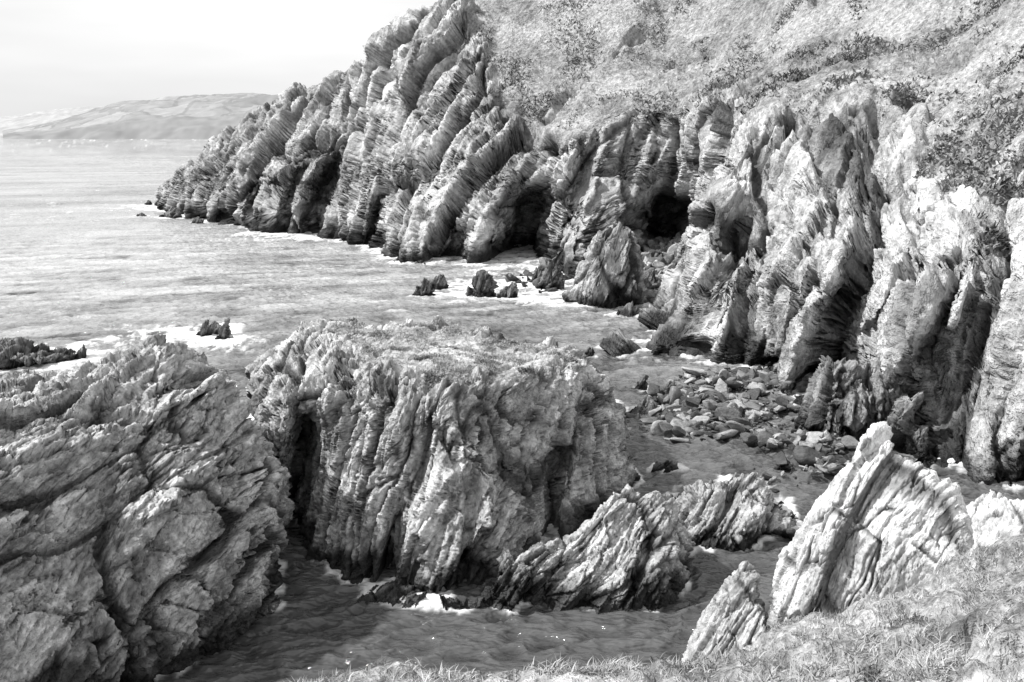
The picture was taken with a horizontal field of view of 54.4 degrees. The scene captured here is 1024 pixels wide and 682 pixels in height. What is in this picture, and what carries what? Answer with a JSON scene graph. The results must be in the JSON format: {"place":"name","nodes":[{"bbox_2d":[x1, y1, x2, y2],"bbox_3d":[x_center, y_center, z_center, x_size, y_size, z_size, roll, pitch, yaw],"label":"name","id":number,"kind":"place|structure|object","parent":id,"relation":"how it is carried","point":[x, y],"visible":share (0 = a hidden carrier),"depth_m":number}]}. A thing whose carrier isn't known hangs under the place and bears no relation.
{"place":"outdoors","nodes":[
{"label":"outdoors","id":0,"kind":"place"},
{"bbox_2d":[0,106,103,134],"bbox_3d":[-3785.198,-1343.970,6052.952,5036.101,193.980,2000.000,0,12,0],"label":"distant hills","id":1,"kind":"structure","parent":0,"point":[22,120],"depth_m":5544.33},
{"bbox_2d":[2,93,277,138],"bbox_3d":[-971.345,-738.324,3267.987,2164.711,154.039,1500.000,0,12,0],"label":"distant hills","id":2,"kind":"structure","parent":0,"point":[191,117],"depth_m":2770.72},
{"bbox_2d":[0,0,437,116],"label":"sky","id":3,"kind":"structure","parent":0,"point":[55,54]},
{"bbox_2d":[0,135,1023,681],"bbox_3d":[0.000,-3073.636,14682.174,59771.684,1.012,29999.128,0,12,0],"label":"sea","id":4,"kind":"structure","parent":0,"point":[94,263],"depth_m":103.95},
{"bbox_2d":[0,337,86,368],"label":"reef rock","id":5,"kind":"object","parent":4,"relation":"in","point":[16,352],"visible":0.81,"depth_m":85.86},
{"bbox_2d":[0,334,294,681],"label":"sea rock","id":6,"kind":"object","parent":4,"relation":"in","point":[147,505],"visible":0.98,"depth_m":36.99},
{"bbox_2d":[159,206,181,218],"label":"sea rock","id":7,"kind":"object","parent":4,"relation":"in","point":[172,212],"visible":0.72,"depth_m":233.13},
{"bbox_2d":[191,216,203,223],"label":"sea rock","id":8,"kind":"object","parent":4,"relation":"in","point":[198,220],"visible":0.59,"depth_m":218.39},
{"bbox_2d":[196,319,212,336],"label":"sea rock","id":9,"kind":"object","parent":4,"relation":"in","point":[205,329],"visible":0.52,"depth_m":99.18},
{"bbox_2d":[209,321,220,334],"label":"sea rock","id":10,"kind":"object","parent":4,"relation":"in","point":[214,326],"visible":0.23,"depth_m":100.36},
{"bbox_2d":[215,318,232,339],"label":"sea rock","id":11,"kind":"object","parent":4,"relation":"in","point":[224,332],"visible":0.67,"depth_m":96.99},
{"bbox_2d":[357,579,441,607],"bbox_3d":[-4.618,11.390,43.910,4.755,1.826,2.850,3,12,13],"label":"reef rock","id":12,"kind":"object","parent":4,"relation":"in","point":[392,592],"visible":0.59,"depth_m":43.19},
{"bbox_2d":[412,278,435,295],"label":"sea rock","id":13,"kind":"object","parent":4,"relation":"in","point":[425,288],"visible":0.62,"depth_m":122.39},
{"bbox_2d":[430,274,448,289],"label":"sea rock","id":14,"kind":"object","parent":4,"relation":"in","point":[439,282],"visible":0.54,"depth_m":127.69},
{"bbox_2d":[245,315,640,593],"bbox_3d":[-5.376,3.221,62.888,27.536,11.737,42.046,0,12,0],"label":"rocky islet","id":15,"kind":"object","parent":4,"relation":"in","point":[412,478],"visible":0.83,"depth_m":47.38},
{"bbox_2d":[325,316,587,388],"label":"grass","id":16,"kind":"structure","parent":15,"relation":"on","point":[445,364],"depth_m":52.83},
{"bbox_2d":[465,269,498,297],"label":"sea rock","id":17,"kind":"object","parent":4,"relation":"in","point":[483,282],"visible":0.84,"depth_m":122.86},
{"bbox_2d":[497,282,518,297],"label":"sea rock","id":18,"kind":"object","parent":4,"relation":"in","point":[511,290],"visible":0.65,"depth_m":121.19},
{"bbox_2d":[529,265,542,282],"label":"sea rock","id":19,"kind":"object","parent":4,"relation":"in","point":[538,272],"visible":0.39,"depth_m":133.54},
{"bbox_2d":[505,257,571,292],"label":"boulder debris","id":20,"kind":"object","parent":4,"relation":"in","point":[510,277],"visible":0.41,"depth_m":134.93},
{"bbox_2d":[536,251,564,289],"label":"sea rock","id":21,"kind":"object","parent":4,"relation":"in","point":[552,276],"visible":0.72,"depth_m":127.39},
{"bbox_2d":[439,484,696,613],"bbox_3d":[4.333,9.571,45.029,14.907,6.220,7.556,-11,16,-41],"label":"reef rock","id":22,"kind":"object","parent":4,"relation":"in","point":[625,549],"visible":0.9,"depth_m":42.84},
{"bbox_2d":[584,347,594,356],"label":"sea rock","id":23,"kind":"object","parent":4,"relation":"in","point":[589,351],"visible":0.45,"depth_m":89.68},
{"bbox_2d":[562,221,646,307],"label":"cove stack","id":24,"kind":"object","parent":4,"relation":"in","point":[609,273],"visible":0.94,"depth_m":114.49},
{"bbox_2d":[616,301,641,316],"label":"sea rock","id":25,"kind":"object","parent":4,"relation":"in","point":[630,310],"visible":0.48,"depth_m":109.77},
{"bbox_2d":[631,374,648,390],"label":"sea rock","id":26,"kind":"object","parent":4,"relation":"in","point":[642,383],"visible":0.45,"depth_m":77.95},
{"bbox_2d":[625,397,659,414],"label":"sea rock","id":27,"kind":"object","parent":4,"relation":"in","point":[645,406],"visible":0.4,"depth_m":71.86},
{"bbox_2d":[645,270,660,289],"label":"sea rock","id":28,"kind":"object","parent":4,"relation":"in","point":[650,277],"visible":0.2,"depth_m":127.54},
{"bbox_2d":[651,459,678,472],"bbox_3d":[9.155,7.930,59.663,1.810,1.611,1.619,-12,16,-43],"label":"sea rock","id":29,"kind":"object","parent":4,"relation":"in","point":[668,466],"visible":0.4,"depth_m":59.48},
{"bbox_2d":[660,380,675,394],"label":"sea rock","id":30,"kind":"object","parent":4,"relation":"in","point":[664,390],"visible":0.29,"depth_m":76.11},
{"bbox_2d":[699,393,708,403],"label":"sea rock","id":31,"kind":"object","parent":4,"relation":"in","point":[704,396],"visible":0.13,"depth_m":74.12},
{"bbox_2d":[681,560,768,664],"bbox_3d":[7.806,9.960,34.480,3.341,5.796,5.413,3,12,16],"label":"rock pinnacle","id":32,"kind":"object","parent":4,"relation":"in","point":[734,613],"visible":0.58,"depth_m":32.78},
{"bbox_2d":[661,472,796,551],"bbox_3d":[11.465,8.672,53.342,8.035,4.720,11.326,0,12,0],"label":"reef rock","id":33,"kind":"object","parent":4,"relation":"in","point":[738,512],"visible":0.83,"depth_m":49.60},
{"bbox_2d":[758,482,809,551],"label":"inlet boulders","id":34,"kind":"object","parent":4,"relation":"in","point":[789,533],"visible":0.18,"depth_m":49.44},
{"bbox_2d":[966,489,1023,548],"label":"shore outcrop","id":35,"kind":"object","parent":4,"relation":"in","point":[994,517],"visible":0.48,"depth_m":35.71},
{"bbox_2d":[154,0,1023,485],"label":"headland cliffs","id":36,"kind":"structure","parent":0,"point":[830,226],"depth_m":130.08},
{"bbox_2d":[468,0,694,150],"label":"gorse scrub","id":37,"kind":"object","parent":36,"relation":"on","point":[545,95],"visible":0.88,"depth_m":169.66},
{"bbox_2d":[616,0,1023,266],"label":"gorse scrub","id":38,"kind":"object","parent":36,"relation":"on","point":[1001,241],"visible":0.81,"depth_m":94.90},
{"bbox_2d":[289,531,1023,681],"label":"grassy bank","id":39,"kind":"structure","parent":0,"point":[953,602],"depth_m":13.66},
{"bbox_2d":[766,421,973,630],"bbox_3d":[12.671,6.627,33.857,6.989,8.705,8.525,5,13,22],"label":"rock pinnacle","id":40,"kind":"object","parent":39,"relation":"on","point":[879,519],"visible":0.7,"depth_m":31.20},
{"bbox_2d":[625,366,857,483],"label":"boulder beach","id":41,"kind":"structure","parent":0,"point":[725,420],"depth_m":68.95},
{"bbox_2d":[737,389,805,459],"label":"shingle beach","id":42,"kind":"structure","parent":0,"point":[788,451],"depth_m":66.37},
{"bbox_2d":[791,355,954,468],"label":"cliff foot rock","id":43,"kind":"object","parent":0,"point":[854,399],"visible":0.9,"depth_m":65.31},
{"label":"cove beach","id":44,"kind":"structure","parent":0,"visible":0},
{"bbox_2d":[639,231,683,302],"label":"cove boulders","id":45,"kind":"object","parent":44,"relation":"on","point":[655,261],"visible":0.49,"depth_m":142.74}
]}

